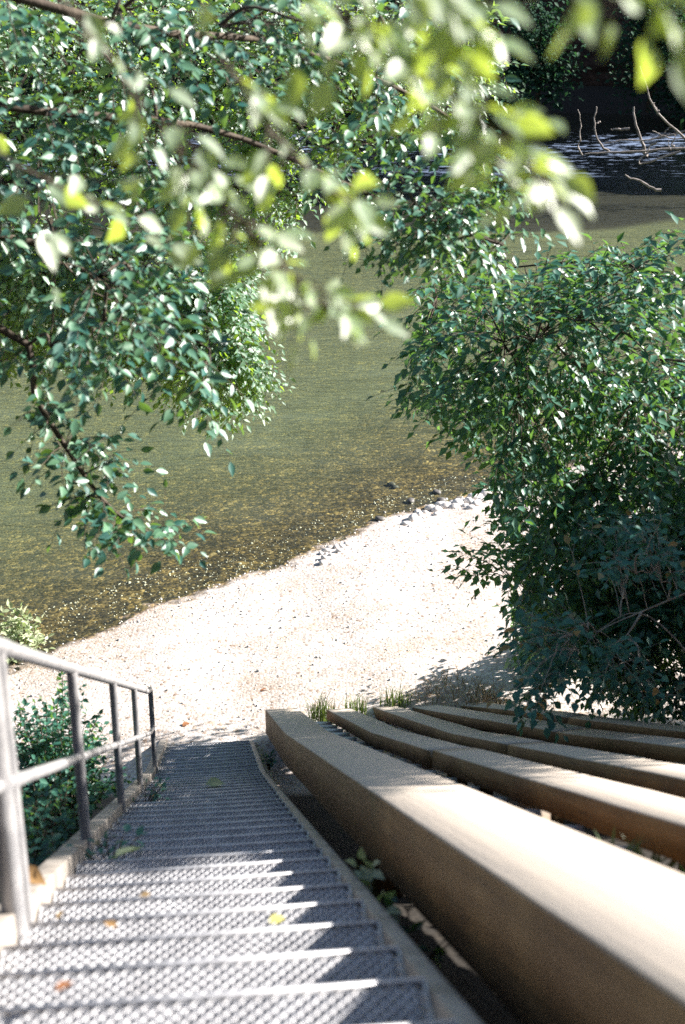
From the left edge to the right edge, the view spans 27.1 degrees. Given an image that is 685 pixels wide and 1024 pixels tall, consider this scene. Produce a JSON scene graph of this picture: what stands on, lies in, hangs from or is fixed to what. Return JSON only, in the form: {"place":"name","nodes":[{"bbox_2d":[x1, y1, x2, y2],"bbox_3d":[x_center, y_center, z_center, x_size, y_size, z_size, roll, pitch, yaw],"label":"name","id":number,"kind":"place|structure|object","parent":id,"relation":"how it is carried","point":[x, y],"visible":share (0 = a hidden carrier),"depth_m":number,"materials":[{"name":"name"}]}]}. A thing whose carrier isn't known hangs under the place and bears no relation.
{"place":"outdoors","nodes":[
{"label":"outdoors","id":0,"kind":"place"},
{"bbox_2d":[0,80,684,1023],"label":"ground","id":1,"kind":"structure","parent":0,"point":[214,638],"depth_m":24.02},
{"bbox_2d":[0,600,54,663],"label":"shrub","id":2,"kind":"object","parent":1,"relation":"on","point":[27,633],"visible":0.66,"depth_m":20.44,"materials":[{"name":"green plant"}]},
{"bbox_2d":[0,21,79,132],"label":"bank tree","id":3,"kind":"object","parent":1,"relation":"on","point":[26,78],"visible":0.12,"depth_m":73.69,"materials":[{"name":"green plant"}]},
{"bbox_2d":[24,819,62,866],"bbox_3d":[-1.634,1.724,6.586,0.870,0.585,0.916,-9,25,-21],"label":"shrub","id":4,"kind":"object","parent":1,"relation":"on","point":[46,854],"visible":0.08,"depth_m":6.73,"materials":[{"name":"green plant"}]},
{"bbox_2d":[20,755,116,867],"bbox_3d":[-1.913,1.847,8.801,1.088,0.889,1.056,0,23,0],"label":"shrub","id":5,"kind":"object","parent":1,"relation":"on","point":[67,827],"visible":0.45,"depth_m":8.73,"materials":[{"name":"green plant"}]},
{"bbox_2d":[13,672,135,826],"bbox_3d":[-2.220,1.937,11.295,1.166,1.503,1.188,0,23,0],"label":"shrub","id":6,"kind":"object","parent":1,"relation":"on","point":[41,746],"visible":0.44,"depth_m":11.07,"materials":[{"name":"green plant"}]},
{"bbox_2d":[45,0,188,126],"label":"bank tree","id":7,"kind":"object","parent":1,"relation":"on","point":[64,51],"visible":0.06,"depth_m":73.58,"materials":[{"name":"green plant"}]},
{"bbox_2d":[125,1,303,122],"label":"bank tree","id":8,"kind":"object","parent":1,"relation":"on","point":[207,76],"visible":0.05,"depth_m":73.65,"materials":[{"name":"green plant"}]},
{"bbox_2d":[0,740,482,1023],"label":"staircase","id":9,"kind":"structure","parent":1,"relation":"on","point":[232,865],"depth_m":4.17,"materials":[{"name":"metal"}]},
{"bbox_2d":[28,865,46,885],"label":"fallen leaf","id":10,"kind":"object","parent":9,"relation":"on","point":[35,876],"visible":0.53,"depth_m":4.79,"materials":[{"name":"orange plant"}]},
{"bbox_2d":[56,911,63,920],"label":"fallen leaf","id":11,"kind":"object","parent":9,"relation":"on","point":[59,915],"visible":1,"depth_m":4.10,"materials":[{"name":"plant"}]},
{"bbox_2d":[56,981,72,991],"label":"fallen leaf","id":12,"kind":"object","parent":9,"relation":"on","point":[60,985],"visible":1,"depth_m":2.93,"materials":[{"name":"orange plant"}]},
{"bbox_2d":[0,637,157,944],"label":"handrail","id":13,"kind":"object","parent":9,"relation":"on","point":[15,895],"visible":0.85,"depth_m":4.48,"materials":[{"name":"metal"}]},
{"bbox_2d":[63,823,146,872],"bbox_3d":[-0.936,1.429,5.956,0.392,0.198,0.316,-21,31,-40],"label":"weed","id":14,"kind":"object","parent":9,"relation":"on","point":[126,827],"visible":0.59,"depth_m":5.99,"materials":[{"name":"green plant"}]},
{"bbox_2d":[104,920,116,927],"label":"fallen leaf","id":15,"kind":"object","parent":9,"relation":"on","point":[111,923],"visible":1,"depth_m":3.81,"materials":[{"name":"orange plant"}]},
{"bbox_2d":[114,846,142,857],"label":"fallen leaf","id":16,"kind":"object","parent":9,"relation":"on","point":[121,851],"visible":1,"depth_m":5.64,"materials":[{"name":"green plant"}]},
{"bbox_2d":[139,891,150,896],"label":"fallen leaf","id":17,"kind":"object","parent":9,"relation":"on","point":[145,893],"visible":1,"depth_m":4.49,"materials":[{"name":"plant"}]},
{"bbox_2d":[132,777,170,802],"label":"weed","id":18,"kind":"object","parent":9,"relation":"on","point":[154,795],"visible":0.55,"depth_m":10.00,"materials":[{"name":"green plant"}]},
{"bbox_2d":[206,777,224,786],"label":"fallen leaf","id":19,"kind":"object","parent":9,"relation":"on","point":[214,781],"visible":1,"depth_m":11.29,"materials":[{"name":"green plant"}]},
{"bbox_2d":[261,749,282,769],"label":"weed","id":20,"kind":"object","parent":9,"relation":"on","point":[270,762],"visible":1,"depth_m":14.80,"materials":[{"name":"green plant"}]},
{"bbox_2d":[269,914,284,922],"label":"fallen leaf","id":21,"kind":"object","parent":9,"relation":"on","point":[275,918],"visible":1,"depth_m":3.92,"materials":[{"name":"yellow plant"}]},
{"bbox_2d":[0,0,528,440],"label":"riverside tree","id":22,"kind":"object","parent":1,"relation":"on","point":[241,362],"visible":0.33,"depth_m":16.19,"materials":[{"name":"green plant"}]},
{"bbox_2d":[0,0,566,580],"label":"slope tree","id":23,"kind":"object","parent":1,"relation":"on","point":[120,274],"visible":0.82,"depth_m":8.10,"materials":[{"name":"green plant"}]},
{"bbox_2d":[244,5,386,126],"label":"bank tree","id":24,"kind":"object","parent":1,"relation":"on","point":[279,79],"visible":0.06,"depth_m":74.08,"materials":[{"name":"green plant"}]},
{"bbox_2d":[319,560,325,564],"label":"stone","id":25,"kind":"object","parent":1,"relation":"on","point":[322,562],"visible":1,"depth_m":23.33,"materials":[{"name":"white stone"}]},
{"bbox_2d":[304,688,345,721],"bbox_3d":[-0.244,2.437,17.682,0.619,0.364,0.527,-10,25,-23],"label":"grass tuft","id":26,"kind":"object","parent":1,"relation":"on","point":[321,715],"visible":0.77,"depth_m":17.69,"materials":[{"name":"green plant"}]},
{"bbox_2d":[321,555,328,559],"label":"stone","id":27,"kind":"object","parent":1,"relation":"on","point":[324,557],"visible":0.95,"depth_m":23.53,"materials":[{"name":"white stone"}]},
{"bbox_2d":[321,548,330,551],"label":"stone","id":28,"kind":"object","parent":1,"relation":"on","point":[326,550],"visible":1,"depth_m":23.91,"materials":[{"name":"white stone"}]},
{"bbox_2d":[335,548,343,551],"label":"stone","id":29,"kind":"object","parent":1,"relation":"on","point":[339,550],"visible":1,"depth_m":23.82,"materials":[{"name":"white stone"}]},
{"bbox_2d":[0,0,684,373],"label":"overhanging tree","id":30,"kind":"object","parent":1,"relation":"on","point":[436,54],"visible":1,"depth_m":2.06,"materials":[{"name":"green plant"}]},
{"bbox_2d":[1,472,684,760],"bbox_3d":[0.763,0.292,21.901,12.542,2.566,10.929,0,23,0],"label":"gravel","id":31,"kind":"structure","parent":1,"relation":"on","point":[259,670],"depth_m":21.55,"materials":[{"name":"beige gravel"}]},
{"bbox_2d":[408,513,417,521],"bbox_3d":[1.252,0.114,25.156,0.191,0.167,0.243,0,23,0],"label":"stone","id":32,"kind":"object","parent":31,"relation":"on","point":[413,517],"visible":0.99,"depth_m":25.08,"materials":[{"name":"white stone"}]},
{"bbox_2d":[449,503,460,508],"bbox_3d":[2.028,-0.096,25.692,0.240,0.124,0.177,-12,26,-26],"label":"stone","id":33,"kind":"object","parent":31,"relation":"on","point":[454,506],"visible":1,"depth_m":25.64,"materials":[{"name":"white stone"}]},
{"bbox_2d":[464,497,472,502],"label":"stone","id":34,"kind":"object","parent":31,"relation":"on","point":[468,500],"visible":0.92,"depth_m":25.89,"materials":[{"name":"grey stone"}]},
{"bbox_2d":[471,500,480,505],"bbox_3d":[2.427,-0.152,25.788,0.196,0.141,0.220,0,23,0],"label":"stone","id":35,"kind":"object","parent":31,"relation":"on","point":[476,502],"visible":0.93,"depth_m":25.72,"materials":[{"name":"grey stone"}]},
{"bbox_2d":[343,541,351,545],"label":"stone","id":36,"kind":"object","parent":1,"relation":"on","point":[346,543],"visible":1,"depth_m":24.14,"materials":[{"name":"white stone"}]},
{"bbox_2d":[341,689,369,714],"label":"grass tuft","id":37,"kind":"object","parent":1,"relation":"on","point":[362,707],"visible":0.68,"depth_m":17.89,"materials":[{"name":"green plant"}]},
{"bbox_2d":[344,847,384,898],"bbox_3d":[0.079,1.321,5.092,0.143,0.261,0.144,0,23,0],"label":"weed","id":38,"kind":"object","parent":1,"relation":"on","point":[364,874],"visible":0.86,"depth_m":5.09,"materials":[{"name":"green plant"}]},
{"bbox_2d":[375,516,384,520],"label":"stone","id":39,"kind":"object","parent":1,"relation":"on","point":[379,518],"visible":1,"depth_m":25.21,"materials":[{"name":"grey stone"}]},
{"bbox_2d":[376,891,401,925],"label":"weed","id":40,"kind":"object","parent":1,"relation":"on","point":[392,909],"visible":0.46,"depth_m":4.50,"materials":[{"name":"green plant"}]},
{"bbox_2d":[378,679,413,708],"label":"grass tuft","id":41,"kind":"object","parent":1,"relation":"on","point":[400,701],"visible":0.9,"depth_m":18.05,"materials":[{"name":"green plant"}]},
{"bbox_2d":[401,521,411,524],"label":"stone","id":42,"kind":"object","parent":1,"relation":"on","point":[406,523],"visible":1,"depth_m":24.90,"materials":[{"name":"white stone"}]},
{"bbox_2d":[406,498,413,503],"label":"stone","id":43,"kind":"object","parent":1,"relation":"on","point":[409,500],"visible":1,"depth_m":26.03,"materials":[{"name":"grey stone"}]},
{"bbox_2d":[383,896,447,966],"bbox_3d":[0.217,1.505,5.004,0.289,0.326,0.398,13,26,28],"label":"weed","id":44,"kind":"object","parent":1,"relation":"on","point":[438,951],"visible":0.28,"depth_m":5.05,"materials":[{"name":"green plant"}]},
{"bbox_2d":[353,0,496,118],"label":"bank tree","id":45,"kind":"object","parent":1,"relation":"on","point":[391,1],"visible":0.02,"depth_m":72.89,"materials":[{"name":"green plant"}]},
{"bbox_2d":[424,504,434,510],"bbox_3d":[1.586,-0.077,25.694,0.230,0.112,0.185,0,23,0],"label":"stone","id":46,"kind":"object","parent":1,"relation":"on","point":[429,507],"visible":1,"depth_m":25.64,"materials":[{"name":"white stone"}]},
{"bbox_2d":[431,506,441,511],"bbox_3d":[1.697,-0.056,25.620,0.212,0.118,0.213,0,23,0],"label":"stone","id":47,"kind":"object","parent":1,"relation":"on","point":[436,508],"visible":0.95,"depth_m":25.54,"materials":[{"name":"white stone"}]},
{"bbox_2d":[432,489,440,494],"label":"stone","id":48,"kind":"object","parent":1,"relation":"on","point":[435,491],"visible":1,"depth_m":26.43,"materials":[{"name":"grey stone"}]},
{"bbox_2d":[434,501,443,505],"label":"stone","id":49,"kind":"object","parent":1,"relation":"on","point":[438,503],"visible":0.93,"depth_m":25.80,"materials":[{"name":"grey stone"}]},
{"bbox_2d":[436,497,446,501],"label":"stone","id":50,"kind":"object","parent":1,"relation":"on","point":[441,499],"visible":0.68,"depth_m":25.99,"materials":[{"name":"grey stone"}]},
{"bbox_2d":[440,502,451,508],"bbox_3d":[1.878,-0.120,25.764,0.244,0.120,0.256,0,23,0],"label":"stone","id":51,"kind":"object","parent":1,"relation":"on","point":[443,505],"visible":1,"depth_m":25.68,"materials":[{"name":"white stone"}]},
{"bbox_2d":[402,664,496,708],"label":"dry grass","id":52,"kind":"structure","parent":1,"relation":"on","point":[444,686],"depth_m":18.33,"materials":[{"name":"plant"}]},
{"bbox_2d":[452,498,462,505],"bbox_3d":[2.096,-0.160,25.828,0.206,0.144,0.247,-7,24,-16],"label":"stone","id":53,"kind":"object","parent":1,"relation":"on","point":[458,501],"visible":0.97,"depth_m":25.76,"materials":[{"name":"grey stone"}]},
{"bbox_2d":[465,505,476,509],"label":"stone","id":54,"kind":"object","parent":1,"relation":"on","point":[469,507],"visible":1,"depth_m":25.51,"materials":[{"name":"white stone"}]},
{"bbox_2d":[467,493,480,499],"bbox_3d":[2.420,-0.265,26.138,0.260,0.176,0.182,-9,24,-19],"label":"stone","id":55,"kind":"object","parent":1,"relation":"on","point":[475,497],"visible":0.44,"depth_m":26.07,"materials":[{"name":"grey stone"}]},
{"bbox_2d":[265,708,684,1023],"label":"timber beam","id":56,"kind":"structure","parent":1,"relation":"on","point":[530,918],"depth_m":3.42,"materials":[{"name":"brown wood"}]},
{"bbox_2d":[316,722,636,853],"bbox_3d":[0.249,1.853,10.857,0.418,5.989,10.711,-2,23,-6],"label":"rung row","id":57,"kind":"object","parent":1,"relation":"on","point":[330,727],"visible":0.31,"depth_m":9.10,"materials":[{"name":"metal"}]},
{"bbox_2d":[451,667,513,708],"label":"dry grass","id":58,"kind":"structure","parent":1,"relation":"on","point":[486,699],"depth_m":18.04,"materials":[{"name":"plant"}]},
{"bbox_2d":[481,489,490,494],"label":"stone","id":59,"kind":"object","parent":1,"relation":"on","point":[484,492],"visible":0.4,"depth_m":26.30,"materials":[{"name":"grey stone"}]},
{"bbox_2d":[433,14,558,135],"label":"bank tree","id":60,"kind":"object","parent":1,"relation":"on","point":[506,100],"visible":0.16,"depth_m":73.29,"materials":[{"name":"green plant"}]},
{"bbox_2d":[327,708,684,864],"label":"timber beam","id":61,"kind":"structure","parent":1,"relation":"on","point":[630,813],"depth_m":6.34,"materials":[{"name":"brown wood"}]},
{"bbox_2d":[366,211,684,686],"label":"thicket tree","id":62,"kind":"object","parent":1,"relation":"on","point":[661,470],"visible":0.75,"depth_m":13.61,"materials":[{"name":"green plant"}]},
{"bbox_2d":[372,706,684,874],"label":"timber beam","id":63,"kind":"structure","parent":1,"relation":"on","point":[661,777],"depth_m":9.26,"materials":[{"name":"brown wood"}]},
{"bbox_2d":[486,0,599,127],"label":"bank tree","id":64,"kind":"object","parent":1,"relation":"on","point":[537,52],"visible":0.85,"depth_m":70.59,"materials":[{"name":"green plant"}]},
{"bbox_2d":[413,705,684,794],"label":"timber beam","id":65,"kind":"structure","parent":1,"relation":"on","point":[664,749],"depth_m":12.66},
{"bbox_2d":[460,701,684,738],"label":"timber beam","id":66,"kind":"structure","parent":1,"relation":"on","point":[628,726],"depth_m":14.28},
{"bbox_2d":[484,489,684,743],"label":"overhanging shrub","id":67,"kind":"object","parent":1,"relation":"on","point":[558,662],"visible":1,"depth_m":11.87,"materials":[{"name":"green plant"}]},
{"bbox_2d":[561,498,684,725],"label":"thicket bush","id":68,"kind":"object","parent":1,"relation":"on","point":[636,710],"visible":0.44,"depth_m":14.18,"materials":[{"name":"green plant"}]},
{"bbox_2d":[595,826,676,870],"bbox_3d":[0.901,1.220,4.572,0.477,0.254,0.532,6,24,13],"label":"weed","id":69,"kind":"object","parent":1,"relation":"on","point":[671,864],"visible":0.04,"depth_m":4.66,"materials":[{"name":"green plant"}]},
{"bbox_2d":[596,2,684,131],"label":"bank tree","id":70,"kind":"object","parent":1,"relation":"on","point":[661,45],"visible":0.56,"depth_m":72.39,"materials":[{"name":"green plant"}]},
{"bbox_2d":[603,127,684,144],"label":"dead branch","id":71,"kind":"object","parent":1,"relation":"on","point":[657,137],"visible":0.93,"depth_m":55.75,"materials":[{"name":"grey wood"}]},
{"bbox_2d":[638,149,680,164],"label":"dead branch","id":72,"kind":"object","parent":1,"relation":"on","point":[657,158],"visible":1,"depth_m":53.03,"materials":[{"name":"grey wood"}]},
{"bbox_2d":[647,52,684,133],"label":"bank tree","id":73,"kind":"object","parent":1,"relation":"on","point":[674,95],"visible":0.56,"depth_m":72.71,"materials":[{"name":"green plant"}]},
{"bbox_2d":[652,130,682,150],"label":"dead branch","id":74,"kind":"object","parent":1,"relation":"on","point":[668,139],"visible":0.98,"depth_m":49.83,"materials":[{"name":"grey wood"}]},
{"bbox_2d":[0,112,684,649],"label":"river water","id":75,"kind":"structure","parent":0,"point":[544,218],"depth_m":33.94,"materials":[{"name":"liquid"}]},
{"bbox_2d":[577,109,582,154],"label":"dead branch","id":76,"kind":"object","parent":75,"relation":"in","point":[579,135],"visible":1,"depth_m":48.82,"materials":[{"name":"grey wood"}]},
{"bbox_2d":[593,107,609,151],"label":"dead branch","id":77,"kind":"object","parent":75,"relation":"in","point":[599,142],"visible":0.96,"depth_m":56.57,"materials":[{"name":"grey wood"}]},
{"bbox_2d":[610,127,629,130],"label":"dead branch","id":78,"kind":"object","parent":75,"relation":"on","point":[624,129],"visible":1,"depth_m":57.48,"materials":[{"name":"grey wood"}]},
{"bbox_2d":[585,147,684,154],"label":"dead branch","id":79,"kind":"object","parent":75,"relation":"on","point":[674,148],"visible":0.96,"depth_m":55.92,"materials":[{"name":"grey wood"}]},
{"bbox_2d":[633,106,648,156],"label":"dead branch","id":80,"kind":"object","parent":75,"relation":"on","point":[640,138],"visible":0.86,"depth_m":56.52,"materials":[{"name":"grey wood"}]},
{"bbox_2d":[625,174,661,191],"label":"dead branch","id":81,"kind":"object","parent":75,"relation":"in","point":[651,187],"visible":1,"depth_m":47.53,"materials":[{"name":"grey wood"}]},
{"bbox_2d":[639,66,684,146],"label":"dead branch","id":82,"kind":"object","parent":75,"relation":"in","point":[667,122],"visible":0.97,"depth_m":48.58,"materials":[{"name":"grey wood"}]},
{"bbox_2d":[0,0,684,90],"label":"cliff","id":83,"kind":"structure","parent":0,"point":[589,77],"depth_m":77.27,"materials":[{"name":"grey stone"}]},
{"bbox_2d":[23,0,677,87],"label":"ivy","id":84,"kind":"object","parent":83,"relation":"attached to","point":[564,8],"visible":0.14,"depth_m":76.08,"materials":[{"name":"green plant"}]}
]}

